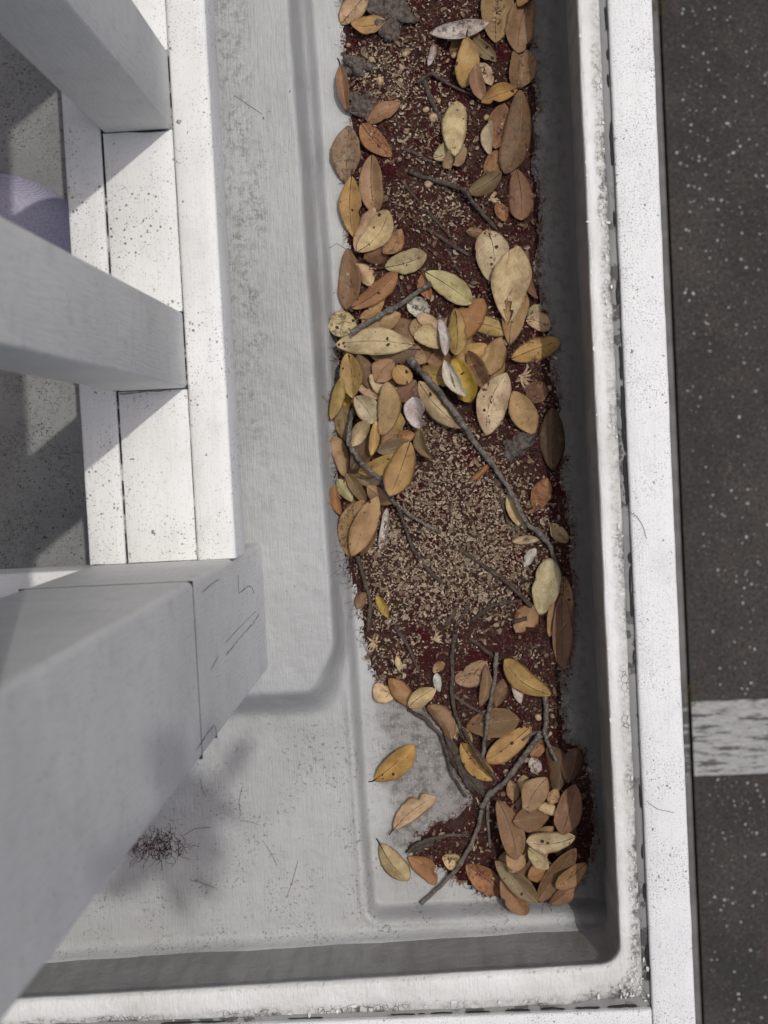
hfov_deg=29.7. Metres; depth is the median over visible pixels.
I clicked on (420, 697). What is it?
fallen leaf
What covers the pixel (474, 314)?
fallen leaf
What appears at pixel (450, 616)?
twig
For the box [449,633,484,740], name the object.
twig
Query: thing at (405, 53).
flower bud
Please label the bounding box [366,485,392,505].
fallen leaf
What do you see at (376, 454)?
fallen leaf
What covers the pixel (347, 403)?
fallen leaf
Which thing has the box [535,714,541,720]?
flower bud
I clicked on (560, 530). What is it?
fallen leaf
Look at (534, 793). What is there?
fallen leaf
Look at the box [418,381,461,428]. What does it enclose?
fallen leaf
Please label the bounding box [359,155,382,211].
fallen leaf
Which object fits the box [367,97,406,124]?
fallen leaf
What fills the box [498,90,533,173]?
fallen leaf
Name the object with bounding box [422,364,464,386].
fallen leaf
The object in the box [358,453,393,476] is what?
fallen leaf
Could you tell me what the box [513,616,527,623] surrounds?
twig
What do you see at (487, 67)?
fallen leaf
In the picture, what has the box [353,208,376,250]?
fallen leaf
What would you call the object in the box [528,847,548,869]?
fallen leaf
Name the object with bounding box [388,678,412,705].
fallen leaf
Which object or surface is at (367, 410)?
fallen leaf
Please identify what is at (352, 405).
fallen leaf
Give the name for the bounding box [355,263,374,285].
fallen leaf
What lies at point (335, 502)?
fallen leaf
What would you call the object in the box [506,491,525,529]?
fallen leaf
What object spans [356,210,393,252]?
fallen leaf
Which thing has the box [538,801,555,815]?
fallen leaf
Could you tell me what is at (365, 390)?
fallen leaf
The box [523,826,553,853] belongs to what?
fallen leaf
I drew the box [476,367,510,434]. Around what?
fallen leaf
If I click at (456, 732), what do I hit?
fallen leaf
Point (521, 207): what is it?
fallen leaf
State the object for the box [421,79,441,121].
twig
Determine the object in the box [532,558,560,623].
fallen leaf
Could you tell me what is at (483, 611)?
twig
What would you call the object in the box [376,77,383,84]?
flower bud
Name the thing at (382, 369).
fallen leaf
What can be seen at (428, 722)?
twig
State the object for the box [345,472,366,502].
fallen leaf
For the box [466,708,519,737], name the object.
fallen leaf
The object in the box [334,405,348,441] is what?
fallen leaf
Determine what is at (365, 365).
fallen leaf
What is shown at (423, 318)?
fallen leaf
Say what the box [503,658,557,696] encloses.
fallen leaf
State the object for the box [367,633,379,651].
flower husk
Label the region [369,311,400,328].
fallen leaf
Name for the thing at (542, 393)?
fallen leaf
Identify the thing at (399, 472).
fallen leaf
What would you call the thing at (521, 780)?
fallen leaf
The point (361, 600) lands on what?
fallen leaf
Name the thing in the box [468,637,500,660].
twig
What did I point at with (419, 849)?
dust clump
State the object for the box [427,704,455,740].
fallen leaf
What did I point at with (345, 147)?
fallen leaf
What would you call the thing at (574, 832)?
fallen leaf
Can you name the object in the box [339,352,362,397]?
fallen leaf
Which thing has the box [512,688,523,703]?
fallen leaf
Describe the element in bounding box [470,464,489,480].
fallen leaf
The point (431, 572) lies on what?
twig
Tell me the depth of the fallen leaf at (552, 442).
1.76 m
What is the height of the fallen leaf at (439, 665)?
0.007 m
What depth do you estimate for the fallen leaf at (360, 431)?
1.72 m
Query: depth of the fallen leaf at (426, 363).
1.75 m
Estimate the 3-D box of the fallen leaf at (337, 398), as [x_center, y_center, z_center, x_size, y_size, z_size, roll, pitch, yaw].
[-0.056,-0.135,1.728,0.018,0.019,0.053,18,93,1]
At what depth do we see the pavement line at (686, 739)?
4.80 m
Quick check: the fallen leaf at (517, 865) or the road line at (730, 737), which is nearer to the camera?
the fallen leaf at (517, 865)
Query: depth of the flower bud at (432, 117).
1.74 m
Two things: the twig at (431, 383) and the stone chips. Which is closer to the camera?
the twig at (431, 383)
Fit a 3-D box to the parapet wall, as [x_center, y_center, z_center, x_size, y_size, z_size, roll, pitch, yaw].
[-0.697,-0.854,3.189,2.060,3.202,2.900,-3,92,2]
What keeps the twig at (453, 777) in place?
on the gutter floor at (308, 740)
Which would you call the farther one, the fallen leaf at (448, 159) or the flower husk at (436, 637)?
the flower husk at (436, 637)
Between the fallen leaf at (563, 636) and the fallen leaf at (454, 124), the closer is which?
the fallen leaf at (454, 124)
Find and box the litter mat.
[337,0,593,896]
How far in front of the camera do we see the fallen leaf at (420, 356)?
1.73 m
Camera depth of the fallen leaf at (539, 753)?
1.77 m
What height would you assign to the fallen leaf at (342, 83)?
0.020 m
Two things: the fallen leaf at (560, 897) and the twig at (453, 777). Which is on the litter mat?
the fallen leaf at (560, 897)
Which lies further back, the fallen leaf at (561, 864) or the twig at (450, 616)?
the twig at (450, 616)
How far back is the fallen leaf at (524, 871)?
1.75 m
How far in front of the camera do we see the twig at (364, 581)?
1.77 m
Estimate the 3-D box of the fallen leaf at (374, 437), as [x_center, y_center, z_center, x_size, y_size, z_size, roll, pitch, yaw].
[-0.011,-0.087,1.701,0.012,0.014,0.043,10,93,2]
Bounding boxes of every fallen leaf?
[329,310,356,336]
[329,377,345,419]
[329,484,341,514]
[331,125,360,183]
[331,435,349,482]
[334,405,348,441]
[335,58,348,110]
[335,326,418,354]
[336,479,352,501]
[337,336,371,358]
[338,169,361,236]
[338,248,360,309]
[338,500,365,556]
[339,0,368,24]
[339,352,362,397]
[340,337,363,357]
[340,452,360,480]
[343,393,350,410]
[344,495,368,509]
[345,395,358,408]
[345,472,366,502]
[348,496,379,561]
[350,427,371,469]
[351,15,389,33]
[351,271,397,309]
[351,420,369,446]
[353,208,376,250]
[353,395,376,423]
[354,381,378,400]
[354,473,382,486]
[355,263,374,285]
[355,588,368,608]
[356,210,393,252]
[356,354,371,387]
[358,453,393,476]
[359,123,391,156]
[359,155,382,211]
[359,299,384,318]
[360,529,376,553]
[363,247,387,266]
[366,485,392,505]
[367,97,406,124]
[368,744,415,781]
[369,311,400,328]
[369,374,396,393]
[369,420,379,455]
[370,346,421,364]
[371,359,394,382]
[372,446,382,459]
[373,683,392,703]
[375,595,388,618]
[376,838,410,880]
[377,248,426,274]
[377,382,401,443]
[377,438,408,456]
[378,431,398,446]
[378,508,389,548]
[381,229,404,253]
[383,441,415,495]
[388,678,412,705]
[389,793,435,834]
[390,412,404,433]
[391,317,414,342]
[392,365,412,384]
[395,379,419,402]
[395,655,402,672]
[398,430,414,442]
[404,397,424,428]
[407,296,429,316]
[407,341,426,364]
[407,687,435,708]
[408,318,420,335]
[408,856,437,884]
[413,323,440,348]
[413,429,430,458]
[414,340,432,364]
[417,272,431,299]
[417,312,437,327]
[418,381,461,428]
[420,269,472,305]
[421,353,453,367]
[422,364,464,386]
[427,44,436,65]
[427,348,451,364]
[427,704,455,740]
[429,19,488,38]
[433,142,463,160]
[433,661,444,672]
[433,673,441,691]
[438,318,449,355]
[441,101,466,162]
[442,147,466,168]
[442,360,465,396]
[442,853,463,870]
[443,316,451,352]
[447,308,466,354]
[447,321,472,344]
[449,32,479,53]
[450,298,486,341]
[450,342,486,365]
[450,358,477,402]
[452,717,458,739]
[454,660,488,687]
[455,29,479,87]
[458,727,472,743]
[460,742,493,780]
[465,864,499,895]
[466,227,483,237]
[466,351,488,389]
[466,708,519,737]
[469,63,485,99]
[469,171,501,196]
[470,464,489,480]
[471,37,496,61]
[475,229,508,281]
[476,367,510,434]
[477,316,504,336]
[479,664,491,706]
[480,62,493,85]
[480,120,492,153]
[480,337,506,375]
[481,0,513,47]
[481,82,524,103]
[483,150,501,172]
[486,725,531,764]
[488,102,508,148]
[489,363,504,379]
[491,246,531,322]
[493,679,507,706]
[494,202,507,221]
[495,800,525,859]
[495,860,539,903]
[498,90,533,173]
[498,851,522,865]
[500,878,529,914]
[502,288,528,349]
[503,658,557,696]
[505,0,534,52]
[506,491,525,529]
[506,780,519,801]
[506,852,525,872]
[508,169,535,219]
[508,391,537,434]
[509,49,537,86]
[511,335,560,362]
[511,798,521,814]
[512,535,539,543]
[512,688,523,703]
[513,604,539,632]
[513,807,548,832]
[516,0,528,6]
[516,775,529,792]
[518,861,540,881]
[521,777,548,812]
[523,548,536,567]
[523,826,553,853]
[523,852,528,862]
[525,249,536,298]
[526,312,549,331]
[526,381,547,403]
[526,831,574,855]
[527,304,542,314]
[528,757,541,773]
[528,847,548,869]
[528,862,551,882]
[530,478,551,510]
[530,739,544,756]
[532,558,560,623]
[537,848,576,902]
[538,407,564,469]
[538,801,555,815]
[545,745,565,790]
[547,576,573,636]
[547,788,559,803]
[549,887,575,904]
[550,523,568,542]
[552,594,572,668]
[554,784,582,834]
[555,826,577,855]
[555,862,586,889]
[561,747,583,782]
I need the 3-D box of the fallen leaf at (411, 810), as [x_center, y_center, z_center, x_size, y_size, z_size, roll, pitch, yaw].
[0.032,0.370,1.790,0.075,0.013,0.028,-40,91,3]
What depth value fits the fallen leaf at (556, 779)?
1.77 m
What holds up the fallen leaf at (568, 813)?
on the litter mat
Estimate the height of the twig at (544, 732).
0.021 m
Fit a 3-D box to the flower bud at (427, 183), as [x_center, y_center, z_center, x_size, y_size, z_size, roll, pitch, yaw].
[0.054,-0.396,1.752,0.011,0.009,0.010,-3,92,2]
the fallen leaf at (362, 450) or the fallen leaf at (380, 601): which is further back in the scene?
the fallen leaf at (380, 601)
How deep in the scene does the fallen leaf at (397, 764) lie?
1.79 m
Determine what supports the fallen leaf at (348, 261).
on the gutter floor at (308, 740)
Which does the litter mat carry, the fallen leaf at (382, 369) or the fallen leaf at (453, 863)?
the fallen leaf at (453, 863)
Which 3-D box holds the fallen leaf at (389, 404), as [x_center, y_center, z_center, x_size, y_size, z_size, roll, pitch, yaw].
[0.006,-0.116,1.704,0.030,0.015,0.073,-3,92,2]
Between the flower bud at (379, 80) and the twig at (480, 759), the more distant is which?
the twig at (480, 759)
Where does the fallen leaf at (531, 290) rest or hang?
on the litter mat
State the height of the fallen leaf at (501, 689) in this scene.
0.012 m
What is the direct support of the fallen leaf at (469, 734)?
on the litter mat
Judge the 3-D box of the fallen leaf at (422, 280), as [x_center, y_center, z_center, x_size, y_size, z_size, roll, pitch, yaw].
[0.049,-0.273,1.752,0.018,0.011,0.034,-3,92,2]
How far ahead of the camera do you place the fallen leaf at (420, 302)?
1.76 m
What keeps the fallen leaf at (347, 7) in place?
on the litter mat
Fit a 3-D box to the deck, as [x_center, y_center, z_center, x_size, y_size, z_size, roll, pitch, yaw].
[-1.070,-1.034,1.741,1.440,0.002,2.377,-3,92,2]
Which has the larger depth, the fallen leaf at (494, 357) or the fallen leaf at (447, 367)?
the fallen leaf at (494, 357)
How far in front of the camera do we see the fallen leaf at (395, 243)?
1.75 m
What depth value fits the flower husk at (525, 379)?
1.76 m
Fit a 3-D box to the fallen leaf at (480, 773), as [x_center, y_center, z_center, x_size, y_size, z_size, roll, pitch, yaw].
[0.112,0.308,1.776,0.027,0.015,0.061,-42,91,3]
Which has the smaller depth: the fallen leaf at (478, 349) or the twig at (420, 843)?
the fallen leaf at (478, 349)
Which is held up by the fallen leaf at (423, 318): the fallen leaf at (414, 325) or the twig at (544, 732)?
the fallen leaf at (414, 325)
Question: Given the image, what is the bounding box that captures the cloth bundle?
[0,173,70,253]
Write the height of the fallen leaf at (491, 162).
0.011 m
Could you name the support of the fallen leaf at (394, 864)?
on the gutter floor at (308, 740)
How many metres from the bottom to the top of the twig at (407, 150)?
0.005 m
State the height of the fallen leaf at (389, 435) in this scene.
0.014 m
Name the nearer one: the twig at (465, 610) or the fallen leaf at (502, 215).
the fallen leaf at (502, 215)
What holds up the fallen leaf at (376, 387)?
on the fallen leaf
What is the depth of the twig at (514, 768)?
1.77 m
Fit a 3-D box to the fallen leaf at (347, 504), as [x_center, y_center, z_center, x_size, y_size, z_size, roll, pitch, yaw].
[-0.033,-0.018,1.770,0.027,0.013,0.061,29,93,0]
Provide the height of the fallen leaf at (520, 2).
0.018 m
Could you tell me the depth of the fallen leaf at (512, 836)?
1.75 m
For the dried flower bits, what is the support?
on the litter mat
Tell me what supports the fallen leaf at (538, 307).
on the litter mat
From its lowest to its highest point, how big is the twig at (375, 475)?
0.064 m
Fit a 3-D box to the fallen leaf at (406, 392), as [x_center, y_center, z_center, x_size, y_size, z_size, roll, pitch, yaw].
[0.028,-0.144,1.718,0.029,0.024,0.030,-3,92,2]
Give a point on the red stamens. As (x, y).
(407, 208)
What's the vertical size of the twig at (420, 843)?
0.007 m
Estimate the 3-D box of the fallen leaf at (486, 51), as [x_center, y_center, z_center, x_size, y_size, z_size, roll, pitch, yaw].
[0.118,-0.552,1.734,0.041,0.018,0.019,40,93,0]
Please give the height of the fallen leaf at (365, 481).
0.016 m
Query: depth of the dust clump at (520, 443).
1.76 m
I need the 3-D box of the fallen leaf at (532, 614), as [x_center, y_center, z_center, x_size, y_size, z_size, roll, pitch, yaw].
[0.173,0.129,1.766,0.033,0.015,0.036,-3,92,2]
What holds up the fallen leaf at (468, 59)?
on the litter mat
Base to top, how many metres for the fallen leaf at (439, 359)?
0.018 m
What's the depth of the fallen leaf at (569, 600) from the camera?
1.77 m
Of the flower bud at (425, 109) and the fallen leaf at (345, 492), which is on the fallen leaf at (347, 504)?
the fallen leaf at (345, 492)
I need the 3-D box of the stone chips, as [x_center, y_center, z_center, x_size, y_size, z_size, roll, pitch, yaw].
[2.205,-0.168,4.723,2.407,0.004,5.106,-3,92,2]
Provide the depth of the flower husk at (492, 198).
1.75 m
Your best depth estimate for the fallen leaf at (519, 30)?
1.74 m
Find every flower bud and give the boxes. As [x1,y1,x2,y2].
[368,56,374,62]
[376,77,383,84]
[402,51,407,56]
[422,107,428,112]
[424,180,432,187]
[429,112,436,122]
[451,52,456,58]
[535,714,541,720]
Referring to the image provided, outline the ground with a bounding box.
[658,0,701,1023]
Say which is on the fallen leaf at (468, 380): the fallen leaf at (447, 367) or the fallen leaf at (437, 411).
the fallen leaf at (447, 367)
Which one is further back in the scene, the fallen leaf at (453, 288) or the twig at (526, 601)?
the twig at (526, 601)
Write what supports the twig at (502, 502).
on the litter mat
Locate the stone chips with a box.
[676,2,767,1023]
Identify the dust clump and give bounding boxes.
[342,53,374,77]
[346,92,378,120]
[365,0,418,41]
[406,837,434,852]
[445,735,484,796]
[502,430,537,461]
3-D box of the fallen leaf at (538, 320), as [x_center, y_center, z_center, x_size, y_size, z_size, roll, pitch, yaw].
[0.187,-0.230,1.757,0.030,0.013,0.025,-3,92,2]
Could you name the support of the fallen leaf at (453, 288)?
on the litter mat
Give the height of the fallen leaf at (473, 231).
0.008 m
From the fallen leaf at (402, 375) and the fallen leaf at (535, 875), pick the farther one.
the fallen leaf at (535, 875)
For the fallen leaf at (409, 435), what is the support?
on the fallen leaf at (391, 446)
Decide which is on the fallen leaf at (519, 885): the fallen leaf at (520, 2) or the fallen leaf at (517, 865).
the fallen leaf at (517, 865)
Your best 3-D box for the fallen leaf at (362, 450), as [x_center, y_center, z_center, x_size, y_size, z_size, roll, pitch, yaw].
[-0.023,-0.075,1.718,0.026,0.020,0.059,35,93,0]
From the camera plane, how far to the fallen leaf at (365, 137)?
1.75 m
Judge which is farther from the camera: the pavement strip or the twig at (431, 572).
the pavement strip
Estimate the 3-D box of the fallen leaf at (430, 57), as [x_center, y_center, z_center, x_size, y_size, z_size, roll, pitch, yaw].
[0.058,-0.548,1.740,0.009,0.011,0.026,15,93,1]
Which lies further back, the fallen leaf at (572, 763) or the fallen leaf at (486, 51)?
the fallen leaf at (572, 763)
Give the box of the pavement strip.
[652,0,700,1023]
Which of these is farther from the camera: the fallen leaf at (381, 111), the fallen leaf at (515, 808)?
the fallen leaf at (515, 808)
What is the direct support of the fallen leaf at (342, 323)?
on the litter mat
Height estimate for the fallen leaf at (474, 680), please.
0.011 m
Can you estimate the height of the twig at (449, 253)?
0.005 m
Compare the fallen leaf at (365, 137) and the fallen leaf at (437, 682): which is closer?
the fallen leaf at (365, 137)
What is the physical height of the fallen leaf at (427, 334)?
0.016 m
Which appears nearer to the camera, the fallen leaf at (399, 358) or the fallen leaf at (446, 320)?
the fallen leaf at (399, 358)
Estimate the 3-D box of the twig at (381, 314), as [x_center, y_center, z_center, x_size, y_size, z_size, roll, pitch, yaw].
[0.009,-0.243,1.734,0.114,0.041,0.010,-32,91,3]
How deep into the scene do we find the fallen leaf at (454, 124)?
1.73 m
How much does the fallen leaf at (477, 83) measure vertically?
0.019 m
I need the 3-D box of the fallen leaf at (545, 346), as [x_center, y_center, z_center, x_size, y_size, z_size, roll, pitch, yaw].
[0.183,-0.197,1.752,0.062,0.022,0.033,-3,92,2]
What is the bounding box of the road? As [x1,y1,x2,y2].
[659,0,767,1023]
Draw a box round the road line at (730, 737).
[691,699,767,775]
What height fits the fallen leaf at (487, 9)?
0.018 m
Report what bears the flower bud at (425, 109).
on the litter mat
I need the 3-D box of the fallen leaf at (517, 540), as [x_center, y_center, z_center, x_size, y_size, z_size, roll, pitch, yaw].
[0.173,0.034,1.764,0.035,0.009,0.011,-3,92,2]
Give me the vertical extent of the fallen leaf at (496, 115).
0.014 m
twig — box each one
[346,408,440,533]
[350,281,432,335]
[355,556,371,631]
[392,624,419,671]
[396,506,442,583]
[397,279,403,295]
[400,179,451,238]
[403,147,432,162]
[407,356,561,574]
[407,708,449,756]
[409,170,496,228]
[410,833,468,849]
[416,72,473,97]
[419,809,483,904]
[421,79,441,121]
[426,227,469,256]
[444,604,459,625]
[445,755,466,797]
[446,249,459,272]
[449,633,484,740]
[453,602,470,628]
[458,548,532,607]
[462,728,497,780]
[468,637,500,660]
[471,599,521,621]
[479,732,542,847]
[481,652,498,758]
[493,478,509,523]
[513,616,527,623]
[522,682,557,761]
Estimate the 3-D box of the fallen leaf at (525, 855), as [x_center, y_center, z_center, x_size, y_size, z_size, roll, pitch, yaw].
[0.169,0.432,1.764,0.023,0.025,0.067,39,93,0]
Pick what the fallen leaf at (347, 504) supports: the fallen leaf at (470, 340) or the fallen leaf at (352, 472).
the fallen leaf at (352, 472)
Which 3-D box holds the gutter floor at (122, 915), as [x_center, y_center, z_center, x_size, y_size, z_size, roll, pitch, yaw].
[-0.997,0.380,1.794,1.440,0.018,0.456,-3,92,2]
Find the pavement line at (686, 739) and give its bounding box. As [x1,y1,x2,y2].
[682,702,690,776]
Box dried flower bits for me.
[328,0,599,903]
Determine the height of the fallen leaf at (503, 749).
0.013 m
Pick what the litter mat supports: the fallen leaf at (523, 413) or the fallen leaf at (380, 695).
the fallen leaf at (523, 413)
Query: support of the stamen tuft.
on the gutter floor at (308, 740)
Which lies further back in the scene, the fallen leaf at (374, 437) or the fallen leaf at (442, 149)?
the fallen leaf at (442, 149)
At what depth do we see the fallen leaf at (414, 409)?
1.72 m
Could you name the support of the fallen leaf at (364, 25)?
on the litter mat
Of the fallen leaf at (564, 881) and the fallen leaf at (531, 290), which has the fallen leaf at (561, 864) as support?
the fallen leaf at (564, 881)
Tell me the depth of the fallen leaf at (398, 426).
1.72 m
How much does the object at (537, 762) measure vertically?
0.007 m
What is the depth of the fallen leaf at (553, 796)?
1.75 m
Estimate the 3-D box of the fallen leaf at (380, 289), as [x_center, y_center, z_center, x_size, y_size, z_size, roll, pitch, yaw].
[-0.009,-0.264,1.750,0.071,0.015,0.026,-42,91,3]
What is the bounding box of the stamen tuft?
[128,823,194,870]
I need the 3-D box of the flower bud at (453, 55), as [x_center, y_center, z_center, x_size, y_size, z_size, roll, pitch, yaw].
[0.084,-0.548,1.741,0.008,0.007,0.007,-3,92,2]
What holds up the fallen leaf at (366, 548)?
on the litter mat
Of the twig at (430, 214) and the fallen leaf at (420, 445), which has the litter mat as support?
the fallen leaf at (420, 445)
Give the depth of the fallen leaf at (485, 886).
1.79 m
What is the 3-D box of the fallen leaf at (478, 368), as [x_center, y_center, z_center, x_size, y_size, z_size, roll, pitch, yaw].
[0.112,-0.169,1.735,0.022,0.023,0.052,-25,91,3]
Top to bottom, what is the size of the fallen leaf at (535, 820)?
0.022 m
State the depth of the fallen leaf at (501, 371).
1.75 m
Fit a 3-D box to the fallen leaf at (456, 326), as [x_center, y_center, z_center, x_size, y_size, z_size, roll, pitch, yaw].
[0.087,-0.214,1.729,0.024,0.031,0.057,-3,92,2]
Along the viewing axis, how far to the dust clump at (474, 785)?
1.78 m
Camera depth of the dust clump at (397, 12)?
1.74 m
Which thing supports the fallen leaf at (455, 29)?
on the litter mat
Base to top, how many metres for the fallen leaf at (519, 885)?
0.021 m
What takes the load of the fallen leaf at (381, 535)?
on the litter mat
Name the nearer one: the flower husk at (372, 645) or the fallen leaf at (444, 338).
the fallen leaf at (444, 338)
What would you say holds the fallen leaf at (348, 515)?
on the litter mat
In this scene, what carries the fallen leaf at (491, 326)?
on the litter mat
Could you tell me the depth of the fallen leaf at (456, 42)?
1.74 m
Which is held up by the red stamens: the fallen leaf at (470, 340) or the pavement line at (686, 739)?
the fallen leaf at (470, 340)
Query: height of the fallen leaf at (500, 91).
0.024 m
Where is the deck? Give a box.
[0,33,89,568]
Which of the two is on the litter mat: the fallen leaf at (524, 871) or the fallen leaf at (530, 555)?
the fallen leaf at (530, 555)
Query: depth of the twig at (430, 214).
1.75 m
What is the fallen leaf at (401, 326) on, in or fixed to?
on the fallen leaf at (388, 321)
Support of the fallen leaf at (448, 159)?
on the dried flower bits
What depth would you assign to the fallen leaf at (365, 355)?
1.76 m
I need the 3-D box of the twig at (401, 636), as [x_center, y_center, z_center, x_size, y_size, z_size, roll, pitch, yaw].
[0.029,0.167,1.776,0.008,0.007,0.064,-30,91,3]
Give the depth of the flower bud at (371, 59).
1.74 m
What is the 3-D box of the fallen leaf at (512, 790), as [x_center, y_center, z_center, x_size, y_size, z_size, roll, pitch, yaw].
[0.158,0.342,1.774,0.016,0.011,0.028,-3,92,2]
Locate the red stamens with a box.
[325,0,601,911]
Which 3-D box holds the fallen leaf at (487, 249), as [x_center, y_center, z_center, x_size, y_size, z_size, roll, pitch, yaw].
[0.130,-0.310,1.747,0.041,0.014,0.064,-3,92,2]
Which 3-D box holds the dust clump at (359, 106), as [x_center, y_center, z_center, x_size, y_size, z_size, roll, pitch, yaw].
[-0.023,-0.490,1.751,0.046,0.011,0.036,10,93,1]
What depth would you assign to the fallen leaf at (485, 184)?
1.74 m
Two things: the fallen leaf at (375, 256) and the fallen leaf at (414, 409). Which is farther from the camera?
the fallen leaf at (375, 256)
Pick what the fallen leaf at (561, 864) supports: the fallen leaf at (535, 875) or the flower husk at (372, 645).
the fallen leaf at (535, 875)
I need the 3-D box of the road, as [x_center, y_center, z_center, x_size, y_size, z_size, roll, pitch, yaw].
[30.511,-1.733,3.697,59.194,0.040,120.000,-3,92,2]
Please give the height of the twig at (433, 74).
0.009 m
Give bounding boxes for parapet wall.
[0,0,695,1023]
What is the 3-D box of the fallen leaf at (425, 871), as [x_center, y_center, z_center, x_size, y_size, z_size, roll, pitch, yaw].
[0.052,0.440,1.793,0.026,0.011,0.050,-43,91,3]
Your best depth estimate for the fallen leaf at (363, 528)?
1.75 m
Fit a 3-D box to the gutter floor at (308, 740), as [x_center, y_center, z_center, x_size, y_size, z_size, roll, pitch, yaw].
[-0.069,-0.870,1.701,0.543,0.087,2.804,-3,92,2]
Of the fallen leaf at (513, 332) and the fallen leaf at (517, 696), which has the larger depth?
the fallen leaf at (517, 696)
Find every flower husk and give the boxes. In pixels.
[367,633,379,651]
[431,630,443,643]
[488,192,498,202]
[518,364,533,389]
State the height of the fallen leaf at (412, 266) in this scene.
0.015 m
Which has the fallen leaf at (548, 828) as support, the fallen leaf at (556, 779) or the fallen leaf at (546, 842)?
the fallen leaf at (546, 842)
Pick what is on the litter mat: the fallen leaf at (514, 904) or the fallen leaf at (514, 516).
the fallen leaf at (514, 904)
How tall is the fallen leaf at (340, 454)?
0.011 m
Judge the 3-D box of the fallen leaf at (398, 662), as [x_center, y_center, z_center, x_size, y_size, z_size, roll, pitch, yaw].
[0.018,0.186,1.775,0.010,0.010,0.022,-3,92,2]
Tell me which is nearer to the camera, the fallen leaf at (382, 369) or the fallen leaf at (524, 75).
the fallen leaf at (382, 369)
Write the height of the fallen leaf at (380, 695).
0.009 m
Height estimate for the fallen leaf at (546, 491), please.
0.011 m
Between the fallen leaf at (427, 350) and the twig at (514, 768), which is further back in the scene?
the twig at (514, 768)
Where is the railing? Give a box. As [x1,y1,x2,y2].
[0,0,267,1021]
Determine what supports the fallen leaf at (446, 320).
on the litter mat
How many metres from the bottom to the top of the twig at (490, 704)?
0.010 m
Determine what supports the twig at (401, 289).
on the litter mat
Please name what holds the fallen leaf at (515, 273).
on the litter mat
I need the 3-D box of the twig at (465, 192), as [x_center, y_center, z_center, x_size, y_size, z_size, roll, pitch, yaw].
[0.086,-0.383,1.740,0.125,0.026,0.021,33,93,0]
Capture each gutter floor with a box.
[45,813,164,962]
[158,0,606,954]
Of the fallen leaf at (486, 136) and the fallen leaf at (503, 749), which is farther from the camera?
the fallen leaf at (503, 749)
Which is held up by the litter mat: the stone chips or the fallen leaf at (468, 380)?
the fallen leaf at (468, 380)
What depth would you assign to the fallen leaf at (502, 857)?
1.78 m
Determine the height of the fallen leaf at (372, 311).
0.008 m
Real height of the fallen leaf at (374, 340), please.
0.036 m
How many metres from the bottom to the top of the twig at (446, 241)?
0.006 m
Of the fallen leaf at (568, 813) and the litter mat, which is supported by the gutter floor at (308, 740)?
the litter mat
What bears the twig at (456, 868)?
on the gutter floor at (308, 740)
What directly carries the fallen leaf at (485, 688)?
on the litter mat
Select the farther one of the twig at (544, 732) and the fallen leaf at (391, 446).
the twig at (544, 732)
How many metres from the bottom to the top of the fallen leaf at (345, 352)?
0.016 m
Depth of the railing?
1.25 m
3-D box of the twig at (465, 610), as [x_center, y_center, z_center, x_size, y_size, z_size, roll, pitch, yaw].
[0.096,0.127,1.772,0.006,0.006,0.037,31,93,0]

